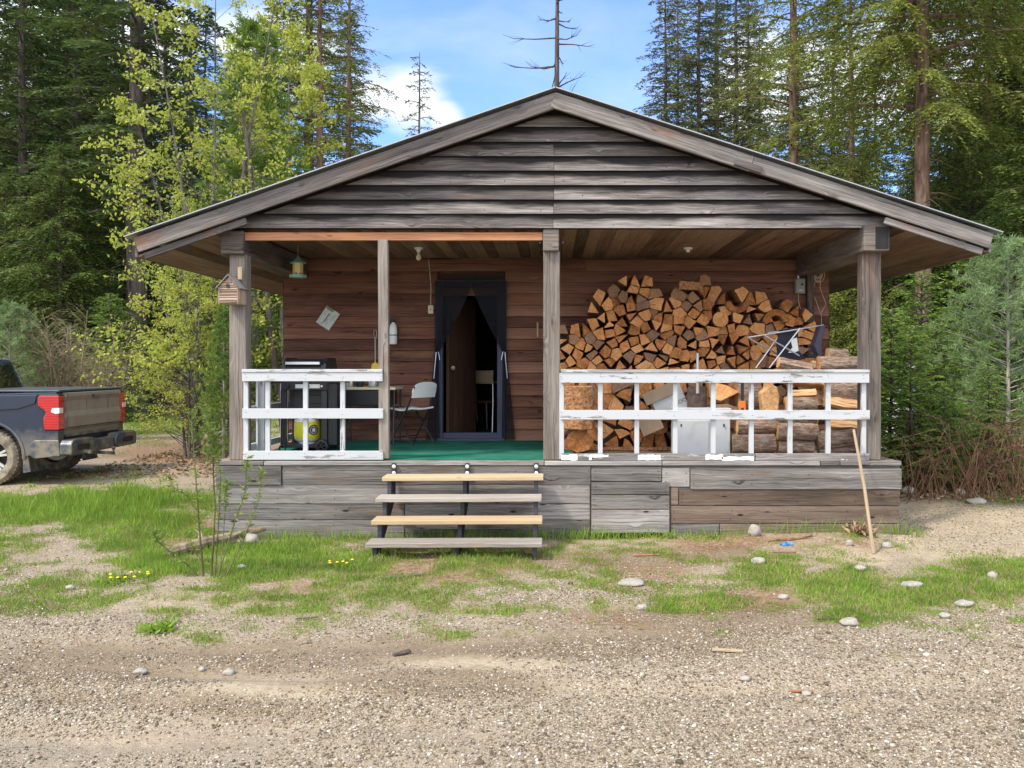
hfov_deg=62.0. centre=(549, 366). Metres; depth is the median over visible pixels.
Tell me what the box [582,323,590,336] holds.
firewood log
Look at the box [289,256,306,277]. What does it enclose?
bird feeder
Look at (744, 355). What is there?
firewood log
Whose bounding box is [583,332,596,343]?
firewood log
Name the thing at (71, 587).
rock
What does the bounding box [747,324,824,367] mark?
camp chair
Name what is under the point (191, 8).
tree
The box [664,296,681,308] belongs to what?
firewood log
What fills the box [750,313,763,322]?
firewood log
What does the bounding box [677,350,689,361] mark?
firewood log
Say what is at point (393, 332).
fire extinguisher
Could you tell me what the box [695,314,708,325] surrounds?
firewood log
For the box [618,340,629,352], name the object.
firewood log
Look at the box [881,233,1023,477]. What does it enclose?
pine tree
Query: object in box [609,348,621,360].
firewood log
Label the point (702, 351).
firewood log
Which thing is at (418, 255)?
ceiling lamp
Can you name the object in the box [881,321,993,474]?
tree
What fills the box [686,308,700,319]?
firewood log
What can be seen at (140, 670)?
rock
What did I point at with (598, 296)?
firewood log
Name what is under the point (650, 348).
firewood log
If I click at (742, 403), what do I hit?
hand saw
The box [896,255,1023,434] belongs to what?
tree
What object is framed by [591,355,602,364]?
firewood log
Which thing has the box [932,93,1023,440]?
tree
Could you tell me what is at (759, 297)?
firewood log
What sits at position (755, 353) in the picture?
firewood log
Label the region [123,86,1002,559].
cabin
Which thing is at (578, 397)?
firewood log
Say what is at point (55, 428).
pickup truck
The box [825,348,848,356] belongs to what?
firewood log
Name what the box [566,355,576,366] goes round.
firewood log
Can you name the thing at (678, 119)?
tree
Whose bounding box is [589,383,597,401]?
firewood log
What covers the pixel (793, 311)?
firewood log
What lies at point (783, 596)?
rock
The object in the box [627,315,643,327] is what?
firewood log
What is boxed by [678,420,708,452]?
door
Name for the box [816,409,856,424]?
firewood log
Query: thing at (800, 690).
wood scrap
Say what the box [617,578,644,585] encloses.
rock
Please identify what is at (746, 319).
firewood log
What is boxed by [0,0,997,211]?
sky
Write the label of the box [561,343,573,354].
firewood log
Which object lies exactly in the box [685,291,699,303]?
firewood log
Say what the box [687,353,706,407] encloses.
shovel
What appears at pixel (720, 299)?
firewood log
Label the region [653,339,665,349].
firewood log
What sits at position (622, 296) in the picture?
firewood log
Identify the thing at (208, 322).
tree
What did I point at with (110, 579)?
dandelions
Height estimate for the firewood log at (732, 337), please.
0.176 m
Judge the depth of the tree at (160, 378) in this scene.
33.25 m
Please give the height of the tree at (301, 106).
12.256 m
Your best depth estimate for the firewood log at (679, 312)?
11.03 m
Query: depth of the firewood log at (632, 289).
11.01 m
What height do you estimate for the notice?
0.341 m
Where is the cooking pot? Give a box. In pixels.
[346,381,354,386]
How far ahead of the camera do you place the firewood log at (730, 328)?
11.01 m
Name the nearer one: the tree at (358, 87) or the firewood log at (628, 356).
the firewood log at (628, 356)
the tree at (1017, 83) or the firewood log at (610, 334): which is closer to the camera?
the firewood log at (610, 334)
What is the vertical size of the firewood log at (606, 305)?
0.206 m
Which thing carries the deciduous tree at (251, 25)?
on the ground at (468, 656)
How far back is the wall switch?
11.46 m
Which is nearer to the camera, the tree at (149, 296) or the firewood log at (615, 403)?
the firewood log at (615, 403)
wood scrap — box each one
[296,616,318,618]
[384,573,422,578]
[392,649,410,656]
[633,554,659,555]
[712,648,742,652]
[774,551,795,552]
[791,689,812,692]
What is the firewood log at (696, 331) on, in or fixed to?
on the firewood log at (702, 335)
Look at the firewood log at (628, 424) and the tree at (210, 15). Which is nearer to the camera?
the firewood log at (628, 424)
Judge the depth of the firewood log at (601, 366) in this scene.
11.04 m
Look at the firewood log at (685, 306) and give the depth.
11.04 m
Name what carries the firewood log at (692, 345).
on the firewood log at (702, 351)
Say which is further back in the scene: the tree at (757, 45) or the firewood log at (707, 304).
the tree at (757, 45)
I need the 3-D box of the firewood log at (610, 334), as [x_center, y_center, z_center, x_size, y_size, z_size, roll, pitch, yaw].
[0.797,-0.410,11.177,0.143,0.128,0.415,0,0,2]
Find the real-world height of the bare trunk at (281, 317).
7.003 m
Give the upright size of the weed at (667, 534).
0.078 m
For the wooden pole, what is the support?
on the ground at (468, 656)
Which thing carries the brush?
on the ground at (468, 656)
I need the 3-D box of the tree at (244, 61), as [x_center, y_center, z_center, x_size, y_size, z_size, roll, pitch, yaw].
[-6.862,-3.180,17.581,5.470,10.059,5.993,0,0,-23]
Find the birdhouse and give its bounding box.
[215,267,248,304]
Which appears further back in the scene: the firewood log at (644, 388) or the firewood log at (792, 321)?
the firewood log at (792, 321)
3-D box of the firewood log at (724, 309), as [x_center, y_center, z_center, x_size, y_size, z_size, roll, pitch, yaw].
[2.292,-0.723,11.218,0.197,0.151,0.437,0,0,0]
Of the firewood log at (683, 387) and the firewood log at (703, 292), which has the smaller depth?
the firewood log at (683, 387)
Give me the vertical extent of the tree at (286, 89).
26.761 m
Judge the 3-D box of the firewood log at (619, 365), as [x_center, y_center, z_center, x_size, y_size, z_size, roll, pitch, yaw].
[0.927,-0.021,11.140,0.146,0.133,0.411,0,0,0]
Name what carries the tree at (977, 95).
on the ground at (468, 656)
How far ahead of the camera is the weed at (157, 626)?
5.74 m
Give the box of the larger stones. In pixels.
[0,438,1023,767]
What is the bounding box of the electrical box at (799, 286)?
[794,276,804,346]
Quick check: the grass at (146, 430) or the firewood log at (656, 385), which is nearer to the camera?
the firewood log at (656, 385)
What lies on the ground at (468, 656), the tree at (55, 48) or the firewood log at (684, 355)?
the tree at (55, 48)
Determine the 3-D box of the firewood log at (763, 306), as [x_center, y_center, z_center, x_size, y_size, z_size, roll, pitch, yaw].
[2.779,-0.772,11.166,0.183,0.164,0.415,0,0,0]
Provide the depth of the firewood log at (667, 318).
11.02 m
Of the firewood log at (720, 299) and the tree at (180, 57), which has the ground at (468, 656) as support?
the tree at (180, 57)
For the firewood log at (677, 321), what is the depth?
11.03 m
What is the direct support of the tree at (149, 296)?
on the ground at (468, 656)
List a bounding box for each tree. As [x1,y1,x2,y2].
[0,0,54,252]
[0,0,89,317]
[0,0,124,302]
[0,0,125,383]
[0,0,185,403]
[0,0,243,418]
[0,5,42,262]
[0,53,16,291]
[0,138,155,417]
[0,178,82,383]
[0,298,69,386]
[20,277,77,386]
[30,3,89,139]
[38,1,170,323]
[64,2,165,318]
[65,0,327,452]
[81,276,124,381]
[82,0,188,360]
[100,0,198,402]
[106,318,166,415]
[110,188,275,457]
[115,0,206,390]
[119,18,222,357]
[147,324,182,410]
[152,43,203,385]
[158,4,230,387]
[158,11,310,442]
[163,284,219,408]
[180,26,281,397]
[180,80,282,387]
[216,0,345,198]
[217,61,263,352]
[226,0,315,368]
[254,0,379,178]
[260,0,383,325]
[299,0,404,174]
[314,9,380,163]
[400,53,441,136]
[501,0,594,91]
[633,0,701,127]
[647,0,701,126]
[658,0,748,141]
[683,0,763,144]
[693,0,787,160]
[701,0,901,322]
[710,0,1023,379]
[718,0,785,157]
[733,20,788,154]
[761,27,831,170]
[772,46,823,164]
[787,3,904,316]
[798,0,913,321]
[798,103,839,340]
[820,92,861,314]
[829,52,912,327]
[829,157,964,430]
[829,164,999,425]
[831,0,1023,202]
[834,119,1023,419]
[855,125,886,192]
[880,67,943,281]
[881,122,1023,425]
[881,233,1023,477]
[881,271,988,442]
[881,303,955,433]
[881,307,937,463]
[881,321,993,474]
[881,328,957,486]
[895,113,914,301]
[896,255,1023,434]
[904,0,1023,397]
[906,388,985,490]
[932,27,1023,403]
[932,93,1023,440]
[946,365,1023,487]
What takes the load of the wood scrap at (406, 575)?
on the ground at (468, 656)
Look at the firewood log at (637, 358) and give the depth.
11.04 m
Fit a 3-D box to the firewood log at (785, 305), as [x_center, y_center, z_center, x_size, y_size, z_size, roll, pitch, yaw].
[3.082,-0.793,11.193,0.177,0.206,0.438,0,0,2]
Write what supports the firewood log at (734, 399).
on the firewood log at (721, 405)
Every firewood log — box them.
[560,324,567,335]
[560,351,565,359]
[560,361,567,368]
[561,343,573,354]
[564,385,593,429]
[564,434,567,448]
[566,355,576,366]
[566,430,592,452]
[568,335,579,345]
[570,323,580,337]
[572,348,582,360]
[574,337,585,349]
[576,358,589,368]
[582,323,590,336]
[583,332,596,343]
[585,343,592,352]
[586,318,598,330]
[586,350,597,360]
[586,361,595,368]
[587,302,598,315]
[587,426,597,440]
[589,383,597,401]
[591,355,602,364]
[592,339,604,349]
[593,289,604,306]
[593,327,604,341]
[594,393,612,408]
[594,403,606,409]
[594,419,613,438]
[595,383,611,393]
[596,363,607,368]
[597,312,604,324]
[598,345,611,358]
[600,297,612,310]
[602,310,616,321]
[602,357,615,366]
[603,321,613,329]
[603,409,616,424]
[604,436,617,446]
[605,329,615,339]
[605,338,617,348]
[607,285,619,297]
[608,394,623,409]
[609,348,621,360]
[610,297,619,309]
[611,383,632,393]
[613,323,624,336]
[614,305,625,318]
[614,335,626,343]
[614,429,629,437]
[615,360,625,368]
[615,387,631,401]
[616,276,626,288]
[616,419,633,429]
[617,291,627,304]
[617,318,626,327]
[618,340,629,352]
[620,436,632,446]
[622,350,635,363]
[623,406,633,409]
[624,296,634,305]
[625,285,638,294]
[625,313,635,323]
[625,325,639,336]
[625,428,642,445]
[626,275,639,287]
[626,303,635,311]
[626,336,638,346]
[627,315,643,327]
[629,344,643,352]
[633,294,646,303]
[633,354,643,364]
[634,301,649,311]
[635,360,651,368]
[636,288,650,298]
[637,309,650,321]
[637,334,650,345]
[639,275,652,288]
[639,383,651,398]
[639,400,648,409]
[639,430,653,446]
[640,322,650,333]
[641,352,655,362]
[642,342,657,353]
[646,289,662,300]
[646,330,659,342]
[649,308,658,319]
[649,312,662,323]
[649,320,660,330]
[650,298,663,310]
[652,357,665,368]
[652,383,664,388]
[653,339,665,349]
[653,434,666,446]
[654,420,667,433]
[656,323,671,332]
[656,354,668,361]
[657,343,672,355]
[658,330,673,340]
[660,300,671,314]
[662,314,672,325]
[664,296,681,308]
[664,366,679,368]
[664,383,686,392]
[664,432,670,446]
[665,335,676,346]
[666,358,677,364]
[668,288,686,301]
[668,347,680,359]
[670,307,686,316]
[672,325,684,335]
[673,316,684,325]
[673,336,686,348]
[677,281,702,290]
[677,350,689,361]
[677,364,688,368]
[678,316,695,330]
[679,301,691,311]
[681,330,694,340]
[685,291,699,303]
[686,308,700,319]
[686,383,702,387]
[687,340,695,349]
[687,351,699,363]
[690,300,702,311]
[690,327,703,335]
[692,358,706,368]
[693,330,708,342]
[694,275,710,286]
[694,287,709,297]
[694,347,709,357]
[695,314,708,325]
[696,339,709,346]
[700,310,711,320]
[700,326,718,336]
[701,298,714,310]
[703,350,716,359]
[705,360,715,368]
[706,286,721,302]
[706,338,718,348]
[706,383,738,400]
[708,312,727,326]
[708,403,738,409]
[709,346,723,353]
[709,355,725,364]
[709,397,728,403]
[714,306,731,315]
[714,335,726,345]
[715,293,724,303]
[717,326,727,334]
[718,362,730,368]
[720,301,749,312]
[721,346,734,355]
[724,332,738,344]
[725,356,735,368]
[726,323,734,333]
[727,286,748,303]
[727,312,743,324]
[729,383,761,409]
[730,419,741,428]
[730,433,776,453]
[732,362,748,368]
[733,345,749,354]
[733,419,778,433]
[734,335,749,346]
[735,325,748,335]
[735,355,744,365]
[736,348,749,359]
[738,306,755,313]
[740,314,752,324]
[741,330,761,345]
[743,292,755,306]
[744,360,760,368]
[746,322,764,334]
[749,345,761,360]
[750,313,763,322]
[752,291,767,304]
[752,300,771,313]
[754,340,769,353]
[756,309,789,322]
[757,354,768,367]
[758,383,778,409]
[759,334,777,346]
[763,347,776,356]
[765,323,774,333]
[766,357,776,367]
[771,321,784,330]
[774,299,793,312]
[774,422,818,440]
[775,440,814,452]
[776,357,812,368]
[777,383,794,389]
[777,419,816,422]
[780,383,823,388]
[783,396,817,409]
[784,313,795,326]
[786,305,798,317]
[786,317,802,327]
[793,385,805,389]
[793,389,816,396]
[795,309,811,321]
[798,330,813,340]
[798,338,810,344]
[799,321,815,332]
[799,347,809,354]
[802,353,815,362]
[805,387,824,409]
[810,361,816,368]
[815,356,856,368]
[815,428,856,448]
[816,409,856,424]
[817,445,855,452]
[821,383,856,400]
[823,397,856,409]
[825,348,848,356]
[831,419,856,429]
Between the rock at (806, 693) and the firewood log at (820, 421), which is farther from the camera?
the firewood log at (820, 421)
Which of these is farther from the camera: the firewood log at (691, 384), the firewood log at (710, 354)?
the firewood log at (710, 354)
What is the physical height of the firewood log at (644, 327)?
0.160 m
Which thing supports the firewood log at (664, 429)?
on the firewood log at (659, 440)
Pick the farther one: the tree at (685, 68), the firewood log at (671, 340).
the tree at (685, 68)
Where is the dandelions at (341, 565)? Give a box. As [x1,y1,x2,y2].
[328,558,361,572]
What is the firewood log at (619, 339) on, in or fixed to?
on the firewood log at (624, 346)
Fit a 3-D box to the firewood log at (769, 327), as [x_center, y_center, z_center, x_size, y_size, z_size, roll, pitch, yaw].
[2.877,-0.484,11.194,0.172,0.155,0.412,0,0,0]
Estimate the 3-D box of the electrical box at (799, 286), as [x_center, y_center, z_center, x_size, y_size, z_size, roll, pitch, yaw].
[3.366,-0.817,11.430,0.130,1.287,0.100,0,0,0]
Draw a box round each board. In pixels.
[403,524,521,528]
[566,447,670,449]
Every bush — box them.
[4,303,139,386]
[52,342,145,404]
[67,293,159,420]
[156,363,208,447]
[189,306,255,459]
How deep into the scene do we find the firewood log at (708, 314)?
10.98 m
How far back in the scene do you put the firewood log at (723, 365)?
11.02 m
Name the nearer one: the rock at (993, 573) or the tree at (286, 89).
the rock at (993, 573)
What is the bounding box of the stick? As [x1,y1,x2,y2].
[768,535,812,541]
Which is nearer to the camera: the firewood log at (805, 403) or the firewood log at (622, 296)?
the firewood log at (805, 403)
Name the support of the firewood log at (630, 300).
on the firewood log at (630, 306)
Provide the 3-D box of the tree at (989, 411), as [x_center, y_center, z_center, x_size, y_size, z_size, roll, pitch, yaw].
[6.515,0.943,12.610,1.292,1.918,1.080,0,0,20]
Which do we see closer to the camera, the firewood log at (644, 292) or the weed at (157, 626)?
the weed at (157, 626)
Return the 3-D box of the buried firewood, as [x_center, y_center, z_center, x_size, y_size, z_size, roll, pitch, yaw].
[1.751,0.450,11.198,3.390,0.462,0.541,0,0,0]
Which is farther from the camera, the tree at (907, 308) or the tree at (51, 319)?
the tree at (51, 319)
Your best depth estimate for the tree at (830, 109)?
55.05 m
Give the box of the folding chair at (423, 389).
[390,382,436,445]
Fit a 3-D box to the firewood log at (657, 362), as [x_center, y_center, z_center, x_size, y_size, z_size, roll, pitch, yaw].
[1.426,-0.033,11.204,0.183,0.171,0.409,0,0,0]
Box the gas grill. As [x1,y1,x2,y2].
[254,358,349,450]
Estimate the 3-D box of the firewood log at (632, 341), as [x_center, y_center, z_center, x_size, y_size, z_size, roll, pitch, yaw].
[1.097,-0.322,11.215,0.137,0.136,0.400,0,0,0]
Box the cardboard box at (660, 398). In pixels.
[639,383,686,436]
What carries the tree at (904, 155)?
on the ground at (468, 656)
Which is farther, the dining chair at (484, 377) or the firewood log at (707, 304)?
the dining chair at (484, 377)
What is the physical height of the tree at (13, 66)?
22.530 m
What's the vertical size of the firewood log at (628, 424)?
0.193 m
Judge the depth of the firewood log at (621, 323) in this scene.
10.98 m
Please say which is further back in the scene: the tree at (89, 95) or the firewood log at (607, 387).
the tree at (89, 95)
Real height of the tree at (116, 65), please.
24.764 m
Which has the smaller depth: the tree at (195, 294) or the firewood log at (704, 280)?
the firewood log at (704, 280)
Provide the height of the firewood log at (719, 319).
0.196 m
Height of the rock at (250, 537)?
0.130 m
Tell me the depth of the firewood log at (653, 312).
11.04 m
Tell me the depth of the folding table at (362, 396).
10.73 m
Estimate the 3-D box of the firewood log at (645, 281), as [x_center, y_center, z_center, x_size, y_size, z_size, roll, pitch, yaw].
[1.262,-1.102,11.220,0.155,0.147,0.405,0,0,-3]
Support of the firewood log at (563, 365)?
on the firewood log
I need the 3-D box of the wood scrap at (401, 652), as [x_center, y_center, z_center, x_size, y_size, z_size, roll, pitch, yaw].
[-0.917,1.786,5.302,0.120,0.019,0.030,0,0,-38]
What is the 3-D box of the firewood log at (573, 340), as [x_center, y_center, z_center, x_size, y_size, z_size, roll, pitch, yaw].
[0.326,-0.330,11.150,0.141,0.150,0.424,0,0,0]
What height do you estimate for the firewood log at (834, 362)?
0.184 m
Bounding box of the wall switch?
[428,260,432,313]
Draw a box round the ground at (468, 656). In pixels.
[0,376,1023,767]
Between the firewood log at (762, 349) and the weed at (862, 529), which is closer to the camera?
the weed at (862, 529)
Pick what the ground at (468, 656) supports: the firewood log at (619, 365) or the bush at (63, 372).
the bush at (63, 372)
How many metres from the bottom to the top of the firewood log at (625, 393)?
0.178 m
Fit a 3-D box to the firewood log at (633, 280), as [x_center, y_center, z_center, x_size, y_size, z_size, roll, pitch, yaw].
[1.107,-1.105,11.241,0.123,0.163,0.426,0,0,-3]
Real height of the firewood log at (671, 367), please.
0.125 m
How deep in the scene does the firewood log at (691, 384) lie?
10.53 m
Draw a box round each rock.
[65,585,74,589]
[132,667,147,674]
[198,666,205,671]
[222,668,234,675]
[240,533,259,544]
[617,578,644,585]
[636,604,647,610]
[739,675,749,681]
[748,524,760,536]
[750,557,765,563]
[778,594,788,599]
[802,690,811,695]
[839,617,858,625]
[845,540,852,545]
[855,565,865,570]
[881,542,891,548]
[900,581,922,588]
[901,486,914,494]
[938,612,950,618]
[954,599,974,606]
[965,497,986,504]
[987,571,997,578]
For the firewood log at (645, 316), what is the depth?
10.97 m
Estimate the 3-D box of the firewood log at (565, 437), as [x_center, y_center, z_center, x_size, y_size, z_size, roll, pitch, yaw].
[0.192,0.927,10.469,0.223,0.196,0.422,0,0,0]
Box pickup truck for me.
[0,360,135,483]
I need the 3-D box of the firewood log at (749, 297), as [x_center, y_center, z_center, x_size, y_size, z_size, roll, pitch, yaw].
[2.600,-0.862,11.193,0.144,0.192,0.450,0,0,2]
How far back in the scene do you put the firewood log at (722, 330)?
11.04 m
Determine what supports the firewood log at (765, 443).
on the cabin
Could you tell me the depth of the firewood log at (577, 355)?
11.00 m
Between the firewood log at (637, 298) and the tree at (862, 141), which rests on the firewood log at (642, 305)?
the firewood log at (637, 298)
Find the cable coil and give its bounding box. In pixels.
[814,273,825,324]
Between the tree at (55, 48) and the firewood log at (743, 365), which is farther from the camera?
the tree at (55, 48)
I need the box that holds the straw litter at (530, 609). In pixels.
[0,496,1022,736]
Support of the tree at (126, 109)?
on the ground at (468, 656)
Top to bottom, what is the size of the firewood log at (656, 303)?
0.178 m
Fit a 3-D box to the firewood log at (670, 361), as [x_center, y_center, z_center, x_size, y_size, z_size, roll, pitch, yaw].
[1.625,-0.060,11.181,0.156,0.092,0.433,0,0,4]
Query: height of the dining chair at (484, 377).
0.922 m
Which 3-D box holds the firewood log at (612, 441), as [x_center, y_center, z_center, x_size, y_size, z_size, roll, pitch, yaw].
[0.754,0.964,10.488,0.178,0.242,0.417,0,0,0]
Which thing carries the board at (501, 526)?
on the ground at (468, 656)
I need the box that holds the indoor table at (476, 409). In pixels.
[476,381,496,426]
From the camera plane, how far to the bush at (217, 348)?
14.52 m
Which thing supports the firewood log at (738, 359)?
on the firewood log at (743, 365)
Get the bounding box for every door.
[446,299,475,431]
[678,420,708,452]
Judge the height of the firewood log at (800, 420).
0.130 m
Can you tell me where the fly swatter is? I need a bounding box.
[371,330,377,368]
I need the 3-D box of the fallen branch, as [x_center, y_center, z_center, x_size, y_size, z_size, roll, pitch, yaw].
[-3.371,1.717,8.579,1.081,0.186,0.585,0,0,-42]
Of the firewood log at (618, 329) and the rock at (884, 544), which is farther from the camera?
the firewood log at (618, 329)
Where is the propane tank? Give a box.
[294,419,320,443]
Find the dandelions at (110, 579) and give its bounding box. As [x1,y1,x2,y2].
[97,567,151,585]
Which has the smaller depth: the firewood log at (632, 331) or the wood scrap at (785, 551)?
the wood scrap at (785, 551)
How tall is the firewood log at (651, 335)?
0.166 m
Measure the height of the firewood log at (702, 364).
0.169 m
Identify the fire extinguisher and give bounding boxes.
[389,316,398,343]
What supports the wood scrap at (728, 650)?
on the ground at (468, 656)
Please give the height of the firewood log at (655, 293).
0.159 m
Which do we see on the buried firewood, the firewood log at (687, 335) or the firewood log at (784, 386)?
the firewood log at (784, 386)
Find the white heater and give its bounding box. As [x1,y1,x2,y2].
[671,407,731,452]
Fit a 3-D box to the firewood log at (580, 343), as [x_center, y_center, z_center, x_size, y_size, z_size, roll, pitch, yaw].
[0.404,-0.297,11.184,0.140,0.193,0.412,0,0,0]
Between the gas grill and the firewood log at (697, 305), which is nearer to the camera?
the gas grill
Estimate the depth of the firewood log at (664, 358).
11.01 m
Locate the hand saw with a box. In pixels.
[739,383,745,409]
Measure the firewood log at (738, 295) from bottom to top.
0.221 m
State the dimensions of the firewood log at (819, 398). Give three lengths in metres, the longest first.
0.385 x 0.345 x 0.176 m
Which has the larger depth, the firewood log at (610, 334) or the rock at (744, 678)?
the firewood log at (610, 334)
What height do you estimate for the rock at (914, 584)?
0.076 m
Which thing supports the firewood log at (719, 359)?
on the firewood log
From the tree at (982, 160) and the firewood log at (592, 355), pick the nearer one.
the firewood log at (592, 355)
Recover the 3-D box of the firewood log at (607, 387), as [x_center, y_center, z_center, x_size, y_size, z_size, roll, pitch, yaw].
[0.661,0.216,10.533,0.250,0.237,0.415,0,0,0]
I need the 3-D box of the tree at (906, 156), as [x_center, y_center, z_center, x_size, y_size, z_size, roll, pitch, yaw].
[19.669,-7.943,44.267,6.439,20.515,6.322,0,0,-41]
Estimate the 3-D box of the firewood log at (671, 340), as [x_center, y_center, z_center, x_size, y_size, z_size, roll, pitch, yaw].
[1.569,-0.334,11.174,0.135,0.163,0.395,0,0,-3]
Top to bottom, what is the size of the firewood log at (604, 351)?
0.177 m
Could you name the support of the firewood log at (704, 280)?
on the firewood log at (703, 292)
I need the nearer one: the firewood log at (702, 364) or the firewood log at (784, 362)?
the firewood log at (784, 362)
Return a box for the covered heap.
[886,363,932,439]
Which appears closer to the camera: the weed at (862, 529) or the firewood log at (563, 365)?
the weed at (862, 529)
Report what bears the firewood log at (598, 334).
on the firewood log at (597, 344)
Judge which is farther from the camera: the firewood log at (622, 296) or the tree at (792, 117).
the tree at (792, 117)
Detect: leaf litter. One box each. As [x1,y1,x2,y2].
[46,444,272,478]
[900,458,1023,500]
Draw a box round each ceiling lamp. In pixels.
[414,247,422,260]
[684,247,691,251]
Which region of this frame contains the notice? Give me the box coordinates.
[316,306,339,330]
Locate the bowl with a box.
[368,381,377,386]
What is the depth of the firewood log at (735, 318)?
10.98 m
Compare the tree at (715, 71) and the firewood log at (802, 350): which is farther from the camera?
the tree at (715, 71)
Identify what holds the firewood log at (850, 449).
on the cabin
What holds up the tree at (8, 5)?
on the ground at (468, 656)
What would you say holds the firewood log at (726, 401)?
on the firewood log
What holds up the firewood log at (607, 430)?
on the firewood log at (593, 433)
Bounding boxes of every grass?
[0,477,259,589]
[0,484,1023,647]
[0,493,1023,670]
[9,409,1016,488]
[191,513,926,541]
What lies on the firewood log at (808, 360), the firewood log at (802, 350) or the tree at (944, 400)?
the firewood log at (802, 350)
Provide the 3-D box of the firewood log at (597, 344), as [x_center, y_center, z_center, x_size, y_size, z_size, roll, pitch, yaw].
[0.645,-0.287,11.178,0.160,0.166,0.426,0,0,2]
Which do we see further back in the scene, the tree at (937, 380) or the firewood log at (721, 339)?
the tree at (937, 380)
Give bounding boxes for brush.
[881,389,1023,502]
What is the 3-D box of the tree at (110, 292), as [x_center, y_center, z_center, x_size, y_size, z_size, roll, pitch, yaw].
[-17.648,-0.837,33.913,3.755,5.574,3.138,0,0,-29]
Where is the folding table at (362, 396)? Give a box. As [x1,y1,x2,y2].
[346,386,403,444]
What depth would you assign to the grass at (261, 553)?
7.25 m
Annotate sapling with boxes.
[144,406,266,576]
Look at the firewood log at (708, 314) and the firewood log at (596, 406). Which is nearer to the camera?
the firewood log at (596, 406)
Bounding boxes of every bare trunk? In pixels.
[213,112,281,427]
[251,132,282,368]
[253,132,263,367]
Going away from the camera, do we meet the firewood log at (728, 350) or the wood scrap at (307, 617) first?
the wood scrap at (307, 617)
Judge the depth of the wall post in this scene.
11.38 m
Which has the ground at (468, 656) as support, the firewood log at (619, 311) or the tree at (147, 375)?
the tree at (147, 375)
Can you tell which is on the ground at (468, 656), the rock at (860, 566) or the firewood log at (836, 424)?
the rock at (860, 566)
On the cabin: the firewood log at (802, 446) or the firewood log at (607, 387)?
the firewood log at (802, 446)
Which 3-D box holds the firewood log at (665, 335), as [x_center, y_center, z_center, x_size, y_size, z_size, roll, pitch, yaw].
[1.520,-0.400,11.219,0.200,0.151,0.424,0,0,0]
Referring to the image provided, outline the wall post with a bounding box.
[806,275,813,352]
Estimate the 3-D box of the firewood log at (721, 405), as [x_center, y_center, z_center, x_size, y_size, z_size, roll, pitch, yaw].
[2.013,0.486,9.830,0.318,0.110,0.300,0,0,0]
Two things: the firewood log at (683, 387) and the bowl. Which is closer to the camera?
the firewood log at (683, 387)
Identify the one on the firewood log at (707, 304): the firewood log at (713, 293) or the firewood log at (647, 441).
the firewood log at (713, 293)
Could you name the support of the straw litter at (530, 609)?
on the ground at (468, 656)
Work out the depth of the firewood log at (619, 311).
10.99 m
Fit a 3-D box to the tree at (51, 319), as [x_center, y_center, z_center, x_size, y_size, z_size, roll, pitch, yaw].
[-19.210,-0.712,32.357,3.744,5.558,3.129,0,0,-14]
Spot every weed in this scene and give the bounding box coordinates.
[136,615,183,634]
[657,530,676,538]
[708,533,724,540]
[842,520,877,535]
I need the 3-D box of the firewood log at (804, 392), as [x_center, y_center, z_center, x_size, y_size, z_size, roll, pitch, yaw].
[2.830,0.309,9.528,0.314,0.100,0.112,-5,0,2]
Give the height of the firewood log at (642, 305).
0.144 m
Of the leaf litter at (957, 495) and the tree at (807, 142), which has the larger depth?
the tree at (807, 142)
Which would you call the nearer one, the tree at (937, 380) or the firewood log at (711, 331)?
the firewood log at (711, 331)
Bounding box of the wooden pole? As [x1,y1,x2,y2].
[852,429,874,553]
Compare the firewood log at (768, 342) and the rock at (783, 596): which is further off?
the firewood log at (768, 342)
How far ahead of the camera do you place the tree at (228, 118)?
70.75 m
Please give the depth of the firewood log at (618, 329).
10.99 m
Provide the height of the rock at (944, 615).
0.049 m
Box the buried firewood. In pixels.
[605,385,795,409]
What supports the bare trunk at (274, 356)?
on the ground at (468, 656)
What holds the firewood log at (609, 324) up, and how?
on the firewood log at (610, 334)
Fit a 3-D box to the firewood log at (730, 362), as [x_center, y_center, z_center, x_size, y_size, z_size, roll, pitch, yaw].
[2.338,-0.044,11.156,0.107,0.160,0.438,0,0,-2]
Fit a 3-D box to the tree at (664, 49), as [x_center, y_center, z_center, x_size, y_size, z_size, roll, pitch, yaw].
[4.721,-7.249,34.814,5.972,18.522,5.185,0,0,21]
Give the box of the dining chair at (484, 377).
[476,371,496,431]
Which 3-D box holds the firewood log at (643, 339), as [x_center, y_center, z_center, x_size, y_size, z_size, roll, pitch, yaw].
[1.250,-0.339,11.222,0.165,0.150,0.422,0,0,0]
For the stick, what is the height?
0.061 m
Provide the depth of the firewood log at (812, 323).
11.04 m
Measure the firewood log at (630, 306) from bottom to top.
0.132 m
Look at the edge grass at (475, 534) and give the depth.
8.89 m
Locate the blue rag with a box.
[780,541,793,545]
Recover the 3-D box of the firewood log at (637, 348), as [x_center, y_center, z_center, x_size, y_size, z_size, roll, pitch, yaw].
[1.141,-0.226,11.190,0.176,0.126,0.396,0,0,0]
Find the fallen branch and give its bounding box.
[165,527,266,556]
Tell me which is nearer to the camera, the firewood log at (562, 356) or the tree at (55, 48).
the firewood log at (562, 356)
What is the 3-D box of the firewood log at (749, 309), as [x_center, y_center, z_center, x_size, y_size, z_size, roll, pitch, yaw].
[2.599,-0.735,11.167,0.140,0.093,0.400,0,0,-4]

